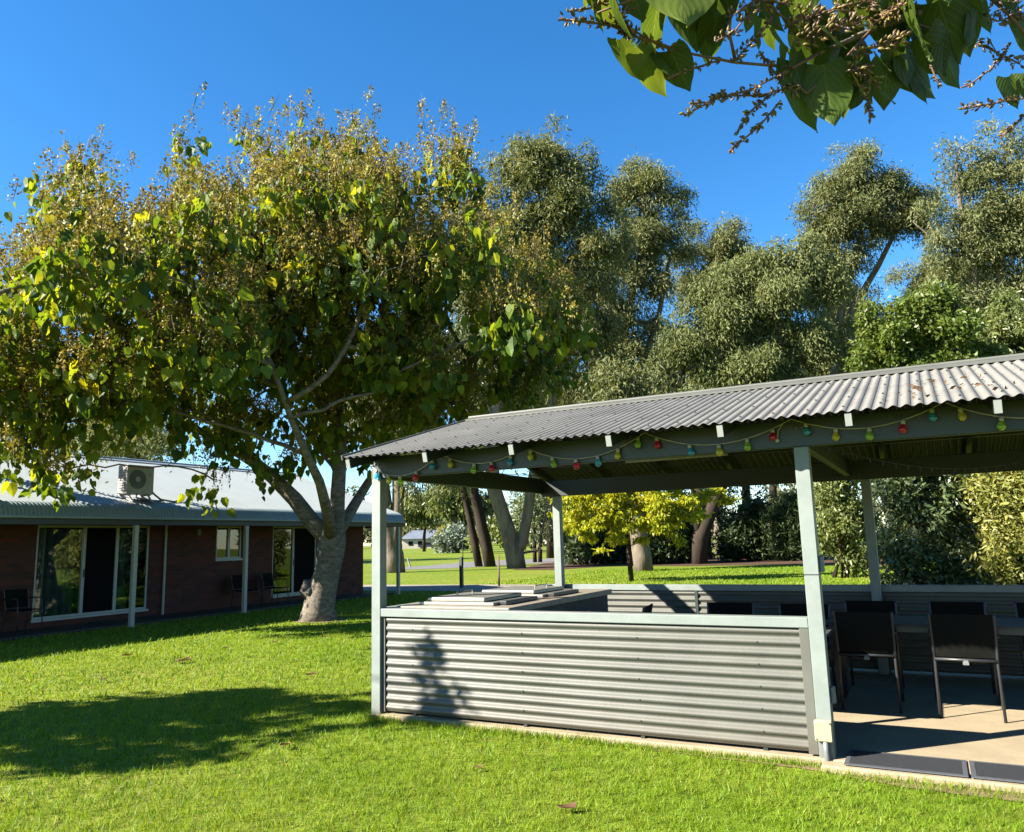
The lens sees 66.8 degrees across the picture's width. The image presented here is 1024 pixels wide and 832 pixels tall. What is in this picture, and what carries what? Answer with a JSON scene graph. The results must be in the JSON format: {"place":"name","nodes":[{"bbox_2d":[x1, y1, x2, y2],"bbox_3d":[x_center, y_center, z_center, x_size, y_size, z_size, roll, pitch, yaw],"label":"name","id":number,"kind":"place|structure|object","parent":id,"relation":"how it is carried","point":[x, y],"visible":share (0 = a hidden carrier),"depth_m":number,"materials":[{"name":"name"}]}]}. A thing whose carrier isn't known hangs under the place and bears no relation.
{"place":"outdoors","nodes":[
{"label":"outdoors","id":0,"kind":"place"},
{"bbox_2d":[402,530,438,548],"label":"house","id":1,"kind":"structure","parent":0,"point":[413,539],"depth_m":250.33,"materials":[{"name":"white stone"}]},
{"bbox_2d":[363,584,533,590],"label":"path","id":2,"kind":"structure","parent":0,"point":[479,587],"depth_m":27.16,"materials":[{"name":"concrete"}]},
{"bbox_2d":[459,539,463,587],"bbox_3d":[-1.747,5.106,26.940,0.140,1.681,0.110,-6,-10,28],"label":"steel post","id":3,"kind":"object","parent":2,"relation":"on","point":[461,578],"visible":0.95,"depth_m":26.86,"materials":[{"name":"black metal"}]},
{"bbox_2d":[498,555,499,585],"bbox_3d":[-0.462,5.440,27.324,0.068,1.078,0.068,-6,-10,28],"label":"wooden stake","id":4,"kind":"object","parent":2,"relation":"on","point":[498,572],"visible":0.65,"depth_m":27.29,"materials":[{"name":"brown wood"}]},
{"bbox_2d":[405,558,565,569],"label":"road","id":5,"kind":"structure","parent":0,"point":[472,564],"depth_m":53.63,"materials":[{"name":"grey asphalt"}]},
{"bbox_2d":[507,491,564,561],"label":"slender tree","id":6,"kind":"object","parent":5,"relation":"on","point":[538,510],"visible":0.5,"depth_m":54.63,"materials":[{"name":"green plant"}]},
{"bbox_2d":[0,535,1023,831],"bbox_3d":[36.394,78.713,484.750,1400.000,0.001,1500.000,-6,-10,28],"label":"ground","id":7,"kind":"structure","parent":0,"point":[472,575],"depth_m":5.76,"materials":[{"name":"green plant"}]},
{"bbox_2d":[56,391,213,461],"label":"gum tree","id":8,"kind":"object","parent":7,"relation":"on","point":[153,446],"visible":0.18,"depth_m":63.99,"materials":[{"name":"green plant"}]},
{"bbox_2d":[0,592,394,640],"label":"verandah slab","id":9,"kind":"structure","parent":7,"relation":"on","point":[30,633],"depth_m":17.42,"materials":[{"name":"grey concrete"}]},
{"bbox_2d":[1,588,42,634],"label":"sling chair","id":10,"kind":"object","parent":9,"relation":"on","point":[13,599],"visible":1,"depth_m":15.18,"materials":[{"name":"black fabric"}]},
{"bbox_2d":[89,619,127,623],"bbox_3d":[-8.670,4.447,16.801,0.500,0.015,0.750,-6,-10,28],"label":"door mat","id":11,"kind":"object","parent":9,"relation":"on","point":[111,621],"depth_m":16.71,"materials":[{"name":"black rubber"}]},
{"bbox_2d":[230,575,259,607],"bbox_3d":[-6.856,4.503,19.967,0.569,0.824,0.508,-6,-10,28],"label":"sling chair","id":12,"kind":"object","parent":9,"relation":"on","point":[236,580],"visible":0.69,"depth_m":20.02,"materials":[{"name":"black fabric"}]},
{"bbox_2d":[261,573,288,604],"bbox_3d":[-6.369,4.637,20.875,0.569,0.824,0.508,-4,-10,18],"label":"sling chair","id":13,"kind":"object","parent":9,"relation":"on","point":[267,580],"visible":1,"depth_m":20.95,"materials":[{"name":"black fabric"}]},
{"bbox_2d":[0,450,405,631],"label":"brick house","id":14,"kind":"structure","parent":7,"relation":"on","point":[106,552],"depth_m":18.38,"materials":[{"name":"brown brick"}]},
{"bbox_2d":[30,525,149,622],"bbox_3d":[-9.172,3.401,17.077,0.115,1.960,2.690,-6,-10,28],"label":"sliding door","id":15,"kind":"structure","parent":14,"relation":"in","point":[100,544],"depth_m":17.30,"materials":[{"name":"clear glass"}]},
{"bbox_2d":[117,464,176,502],"bbox_3d":[-8.082,1.551,17.442,0.500,0.811,1.435,-6,-10,28],"label":"air conditioner","id":16,"kind":"object","parent":14,"relation":"on","point":[139,482],"visible":0.99,"depth_m":16.97,"materials":[{"name":"grey plastic"}]},
{"bbox_2d":[215,526,242,560],"bbox_3d":[-7.438,3.346,20.389,0.115,0.890,0.890,-6,-10,28],"label":"window","id":17,"kind":"structure","parent":14,"relation":"in","point":[228,538],"depth_m":20.39,"materials":[{"name":"clear glass"}]},
{"bbox_2d":[271,527,315,597],"bbox_3d":[-6.274,4.186,22.427,0.115,1.960,1.820,-6,-10,28],"label":"sliding door","id":18,"kind":"structure","parent":14,"relation":"in","point":[294,548],"depth_m":22.36,"materials":[{"name":"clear glass"}]},
{"bbox_2d":[292,618,352,622],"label":"tree base dirt","id":19,"kind":"object","parent":7,"relation":"on","point":[342,619],"visible":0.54,"depth_m":16.25,"materials":[{"name":"brown soil"}]},
{"bbox_2d":[0,81,618,621],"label":"flowering tree","id":20,"kind":"object","parent":19,"relation":"on","point":[294,257],"visible":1,"depth_m":13.60,"materials":[{"name":"green plant"}]},
{"bbox_2d":[342,316,471,572],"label":"gum tree","id":21,"kind":"object","parent":7,"relation":"on","point":[396,502],"visible":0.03,"depth_m":42.68,"materials":[{"name":"green plant"}]},
{"bbox_2d":[403,492,444,551],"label":"gum tree","id":22,"kind":"object","parent":7,"relation":"on","point":[416,518],"visible":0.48,"depth_m":148.60,"materials":[{"name":"green plant"}]},
{"bbox_2d":[418,542,433,548],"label":"parked car","id":23,"kind":"object","parent":7,"relation":"on","point":[429,544],"visible":0.59,"depth_m":238.11,"materials":[{"name":"paint"}]},
{"bbox_2d":[435,522,449,535],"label":"distant bush","id":24,"kind":"object","parent":7,"relation":"on","point":[444,526],"visible":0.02,"depth_m":205.58,"materials":[{"name":"green plant"}]},
{"bbox_2d":[411,398,482,566],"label":"gum tree","id":25,"kind":"object","parent":7,"relation":"on","point":[473,538],"visible":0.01,"depth_m":49.33,"materials":[{"name":"brown plant"}]},
{"bbox_2d":[431,519,480,553],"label":"distant bush","id":26,"kind":"object","parent":7,"relation":"on","point":[448,538],"visible":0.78,"depth_m":115.54,"materials":[{"name":"green plant"}]},
{"bbox_2d":[421,485,494,552],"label":"gum tree","id":27,"kind":"object","parent":7,"relation":"on","point":[453,506],"visible":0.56,"depth_m":118.57,"materials":[{"name":"green plant"}]},
{"bbox_2d":[441,300,503,566],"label":"gum tree","id":28,"kind":"object","parent":7,"relation":"on","point":[484,537],"visible":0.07,"depth_m":48.62,"materials":[{"name":"green plant"}]},
{"bbox_2d":[448,363,581,557],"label":"gum tree","id":29,"kind":"object","parent":7,"relation":"on","point":[549,551],"visible":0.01,"depth_m":67.47,"materials":[{"name":"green plant"}]},
{"bbox_2d":[460,513,575,551],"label":"distant bush","id":30,"kind":"object","parent":7,"relation":"on","point":[494,530],"visible":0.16,"depth_m":101.99,"materials":[{"name":"green plant"}]},
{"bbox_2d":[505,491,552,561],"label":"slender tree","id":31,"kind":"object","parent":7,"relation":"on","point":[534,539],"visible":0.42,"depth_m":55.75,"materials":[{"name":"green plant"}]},
{"bbox_2d":[520,495,586,551],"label":"gum tree","id":32,"kind":"object","parent":7,"relation":"on","point":[566,536],"visible":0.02,"depth_m":93.84,"materials":[{"name":"green plant"}]},
{"bbox_2d":[557,802,576,807],"bbox_3d":[0.316,2.231,4.451,0.113,0.027,0.066,-3,-9,9],"label":"fallen leaf","id":33,"kind":"object","parent":7,"relation":"on","point":[571,805],"visible":1,"depth_m":4.46,"materials":[{"name":"brown plant"}]},
{"bbox_2d":[250,483,1002,547],"bbox_3d":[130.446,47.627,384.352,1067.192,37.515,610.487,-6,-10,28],"label":"wood","id":34,"kind":"object","parent":7,"relation":"on","point":[367,533],"visible":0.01,"depth_m":321.61,"materials":[{"name":"green plant"}]},
{"bbox_2d":[573,351,706,570],"bbox_3d":[5.442,2.142,36.315,8.023,10.685,4.984,-1,-9,-4],"label":"gum tree","id":35,"kind":"object","parent":7,"relation":"on","point":[616,383],"visible":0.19,"depth_m":36.25,"materials":[{"name":"green plant"}]},
{"bbox_2d":[547,487,742,580],"bbox_3d":[4.921,3.499,28.120,7.417,4.912,3.205,-1,-9,-1],"label":"golden tree","id":36,"kind":"object","parent":7,"relation":"on","point":[661,509],"visible":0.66,"depth_m":27.51,"materials":[{"name":"yellow plant"}]},
{"bbox_2d":[633,327,688,393],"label":"gum tree","id":37,"kind":"object","parent":7,"relation":"on","point":[659,369],"visible":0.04,"depth_m":66.06,"materials":[{"name":"green plant"}]},
{"bbox_2d":[370,667,1023,792],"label":"pavilion slab","id":38,"kind":"structure","parent":7,"relation":"on","point":[970,724],"depth_m":6.08,"materials":[{"name":"beige concrete"}]},
{"bbox_2d":[397,589,611,611],"bbox_3d":[0.040,2.320,7.914,1.190,0.935,2.445,-6,-10,28],"label":"barbecue counter","id":39,"kind":"object","parent":38,"relation":"on","point":[588,600],"visible":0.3,"depth_m":7.65,"materials":[{"name":"stone"}]},
{"bbox_2d":[419,589,537,605],"bbox_3d":[-0.286,1.723,7.430,0.880,0.104,0.830,-6,-10,28],"label":"barbecue","id":40,"kind":"object","parent":39,"relation":"on","point":[485,598],"visible":1,"depth_m":7.21,"materials":[{"name":"metal"}]},
{"bbox_2d":[482,583,578,596],"bbox_3d":[0.186,1.851,8.302,0.880,0.104,0.830,-6,-10,28],"label":"barbecue","id":41,"kind":"object","parent":39,"relation":"on","point":[542,591],"visible":0.89,"depth_m":8.11,"materials":[{"name":"metal"}]},
{"bbox_2d":[642,603,652,612],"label":"sling chair","id":42,"kind":"object","parent":38,"relation":"on","point":[647,609],"visible":0.11,"depth_m":7.87,"materials":[{"name":"black fabric"}]},
{"bbox_2d":[341,353,1023,760],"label":"pavilion","id":43,"kind":"structure","parent":38,"relation":"on","point":[677,663],"depth_m":6.47,"materials":[{"name":"grey metal"}]},
{"bbox_2d":[625,425,727,462],"bbox_3d":[1.624,0.166,7.811,1.100,0.548,0.100,-6,-10,28],"label":"strip light","id":44,"kind":"object","parent":43,"relation":"attached to","point":[676,458],"visible":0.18,"depth_m":7.75,"materials":[{"name":"white paint"}]},
{"bbox_2d":[374,402,1023,485],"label":"festoon lights","id":45,"kind":"object","parent":43,"relation":"hanging from","point":[962,416],"visible":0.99,"depth_m":5.81,"materials":[{"name":"multicoloured glass"}]},
{"bbox_2d":[480,446,1023,480],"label":"fairy light string","id":46,"kind":"object","parent":43,"relation":"hanging from","point":[776,476],"visible":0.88,"depth_m":7.29,"materials":[{"name":"plastic"}]},
{"bbox_2d":[883,373,1014,398],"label":"leaf litter","id":47,"kind":"object","parent":43,"relation":"on","point":[951,387],"visible":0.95,"depth_m":5.36,"materials":[{"name":"plant"}]},
{"bbox_2d":[707,602,754,614],"bbox_3d":[2.128,2.281,7.655,0.508,0.824,0.569,-6,-10,26],"label":"sling chair","id":48,"kind":"object","parent":38,"relation":"on","point":[726,608],"visible":0.2,"depth_m":7.95,"materials":[{"name":"black fabric"}]},
{"bbox_2d":[779,603,836,693],"bbox_3d":[2.724,2.206,7.286,0.508,0.824,0.569,-7,-11,30],"label":"sling chair","id":49,"kind":"object","parent":38,"relation":"on","point":[792,609],"visible":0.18,"depth_m":7.57,"materials":[{"name":"black fabric"}]},
{"bbox_2d":[826,627,833,636],"bbox_3d":[1.904,2.204,6.712,1.610,0.685,0.824,-6,-10,28],"label":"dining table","id":50,"kind":"object","parent":38,"relation":"on","point":[829,630],"visible":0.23,"depth_m":6.57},
{"bbox_2d":[832,611,903,713],"bbox_3d":[3.140,2.124,6.848,0.508,0.824,0.569,-6,-10,26],"label":"sling chair","id":51,"kind":"object","parent":38,"relation":"on","point":[867,635],"visible":0.97,"depth_m":6.67,"materials":[{"name":"black fabric"}]},
{"bbox_2d":[843,600,904,694],"bbox_3d":[3.447,2.210,7.433,0.508,0.824,0.569,-6,-10,28],"label":"sling chair","id":52,"kind":"object","parent":38,"relation":"on","point":[870,606],"visible":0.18,"depth_m":7.69,"materials":[{"name":"black fabric"}]},
{"bbox_2d":[844,749,967,776],"bbox_3d":[2.568,2.263,5.074,0.705,0.008,0.385,-6,-10,28],"label":"rubber mat","id":53,"kind":"object","parent":38,"relation":"on","point":[916,763],"visible":1,"depth_m":5.05,"materials":[{"name":"grey rubber"}]},
{"bbox_2d":[825,615,1023,702],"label":"dining table","id":54,"kind":"object","parent":38,"relation":"on","point":[1004,626],"visible":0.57,"depth_m":6.78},
{"bbox_2d":[928,601,1000,704],"bbox_3d":[4.104,2.137,7.088,0.508,0.824,0.569,-7,-10,29],"label":"sling chair","id":55,"kind":"object","parent":38,"relation":"on","point":[963,608],"visible":0.18,"depth_m":7.32,"materials":[{"name":"black fabric"}]},
{"bbox_2d":[927,613,1007,722],"bbox_3d":[3.768,2.043,6.446,0.508,0.824,0.569,-7,-10,29],"label":"sling chair","id":56,"kind":"object","parent":38,"relation":"on","point":[964,639],"visible":1,"depth_m":6.26,"materials":[{"name":"black fabric"}]},
{"bbox_2d":[969,760,1023,782],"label":"rubber mat","id":57,"kind":"object","parent":38,"relation":"on","point":[1000,771],"visible":1,"depth_m":4.82,"materials":[{"name":"grey rubber"}]},
{"bbox_2d":[1013,602,1023,673],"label":"sling chair","id":58,"kind":"object","parent":38,"relation":"on","point":[1019,609],"visible":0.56,"depth_m":7.10,"materials":[{"name":"black fabric"}]},
{"bbox_2d":[513,555,886,569],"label":"mulch bed","id":59,"kind":"object","parent":7,"relation":"on","point":[547,566],"visible":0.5,"depth_m":43.89,"materials":[{"name":"brown plant"}]},
{"bbox_2d":[443,110,643,568],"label":"gum tree","id":60,"kind":"object","parent":59,"relation":"on","point":[536,166],"visible":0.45,"depth_m":44.06,"materials":[{"name":"green plant"}]},
{"bbox_2d":[564,509,632,564],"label":"hedge shrub","id":61,"kind":"object","parent":59,"relation":"on","point":[577,551],"visible":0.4,"depth_m":47.30,"materials":[{"name":"green plant"}]},
{"bbox_2d":[545,144,708,405],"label":"gum tree","id":62,"kind":"object","parent":59,"relation":"on","point":[644,184],"visible":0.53,"depth_m":55.09,"materials":[{"name":"green plant"}]},
{"bbox_2d":[632,497,711,563],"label":"hedge shrub","id":63,"kind":"object","parent":59,"relation":"on","point":[662,551],"visible":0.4,"depth_m":44.30,"materials":[{"name":"green plant"}]},
{"bbox_2d":[682,488,735,559],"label":"slender tree","id":64,"kind":"object","parent":59,"relation":"on","point":[709,546],"visible":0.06,"depth_m":50.88,"materials":[{"name":"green plant"}]},
{"bbox_2d":[660,211,763,553],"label":"gum tree","id":65,"kind":"object","parent":59,"relation":"on","point":[723,241],"visible":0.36,"depth_m":61.52,"materials":[{"name":"green plant"}]},
{"bbox_2d":[702,487,736,524],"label":"slender tree","id":66,"kind":"object","parent":59,"relation":"on","point":[721,513],"visible":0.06,"depth_m":51.00,"materials":[{"name":"green plant"}]},
{"bbox_2d":[709,490,782,560],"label":"shrub","id":67,"kind":"object","parent":59,"relation":"on","point":[737,540],"visible":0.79,"depth_m":46.23,"materials":[{"name":"green plant"}]},
{"bbox_2d":[726,484,778,503],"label":"slender tree","id":68,"kind":"object","parent":59,"relation":"on","point":[745,490],"visible":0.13,"depth_m":52.23,"materials":[{"name":"green plant"}]},
{"bbox_2d":[652,224,860,563],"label":"gum tree","id":69,"kind":"object","parent":59,"relation":"on","point":[741,341],"visible":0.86,"depth_m":42.86,"materials":[{"name":"green plant"}]},
{"bbox_2d":[751,487,832,560],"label":"conifer shrub","id":70,"kind":"object","parent":59,"relation":"on","point":[782,527],"visible":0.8,"depth_m":44.63,"materials":[{"name":"green plant"}]},
{"bbox_2d":[558,0,1023,153],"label":"overhanging tree","id":71,"kind":"object","parent":7,"relation":"on","point":[837,77],"visible":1,"depth_m":2.51,"materials":[{"name":"green plant"}]},
{"bbox_2d":[634,746,1023,801],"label":"dirt strip","id":72,"kind":"object","parent":7,"relation":"on","point":[1013,796],"visible":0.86,"depth_m":4.76,"materials":[{"name":"brown soil"}]},
{"bbox_2d":[769,283,892,503],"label":"gum tree","id":73,"kind":"object","parent":7,"relation":"on","point":[822,373],"visible":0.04,"depth_m":67.11,"materials":[{"name":"green plant"}]},
{"bbox_2d":[795,480,886,577],"bbox_3d":[11.491,2.829,26.740,3.540,6.183,3.603,0,-9,-7],"label":"shrub","id":74,"kind":"object","parent":7,"relation":"on","point":[839,515],"visible":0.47,"depth_m":26.39,"materials":[{"name":"green plant"}]},
{"bbox_2d":[785,134,955,488],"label":"gum tree","id":75,"kind":"object","parent":7,"relation":"on","point":[853,200],"visible":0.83,"depth_m":57.28,"materials":[{"name":"green plant"}]},
{"bbox_2d":[855,473,997,584],"bbox_3d":[10.999,2.316,20.312,3.981,5.257,3.601,-3,-9,11],"label":"shrub","id":76,"kind":"object","parent":7,"relation":"on","point":[931,508],"visible":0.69,"depth_m":19.65,"materials":[{"name":"green plant"}]},
{"bbox_2d":[844,246,1010,334],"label":"gum tree","id":77,"kind":"object","parent":7,"relation":"on","point":[917,278],"visible":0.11,"depth_m":63.60,"materials":[{"name":"green plant"}]},
{"bbox_2d":[842,279,1015,372],"bbox_3d":[20.430,0.226,37.478,8.521,13.990,4.594,-3,-9,6],"label":"leafy tree","id":78,"kind":"object","parent":7,"relation":"on","point":[933,323],"visible":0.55,"depth_m":37.35,"materials":[{"name":"green plant"}]},
{"bbox_2d":[905,110,1023,539],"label":"gum tree","id":79,"kind":"object","parent":7,"relation":"on","point":[993,220],"visible":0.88,"depth_m":51.50,"materials":[{"name":"green plant"}]},
{"bbox_2d":[952,497,1003,584],"bbox_3d":[13.151,3.631,22.376,2.178,3.258,2.064,1,-10,-16],"label":"shrub","id":80,"kind":"object","parent":7,"relation":"on","point":[973,525],"visible":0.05,"depth_m":21.76,"materials":[{"name":"green plant"}]},
{"bbox_2d":[954,471,1023,584],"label":"shrub","id":81,"kind":"object","parent":7,"relation":"on","point":[1004,531],"visible":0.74,"depth_m":18.57,"materials":[{"name":"green plant"}]},
{"bbox_2d":[973,279,1023,506],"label":"leafy tree","id":82,"kind":"object","parent":7,"relation":"on","point":[1007,323],"visible":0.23,"depth_m":41.10,"materials":[{"name":"green plant"}]},
{"bbox_2d":[0,0,1023,545],"label":"sky","id":83,"kind":"structure","parent":0,"point":[133,68],"materials":[{"name":"blue"}]}
]}

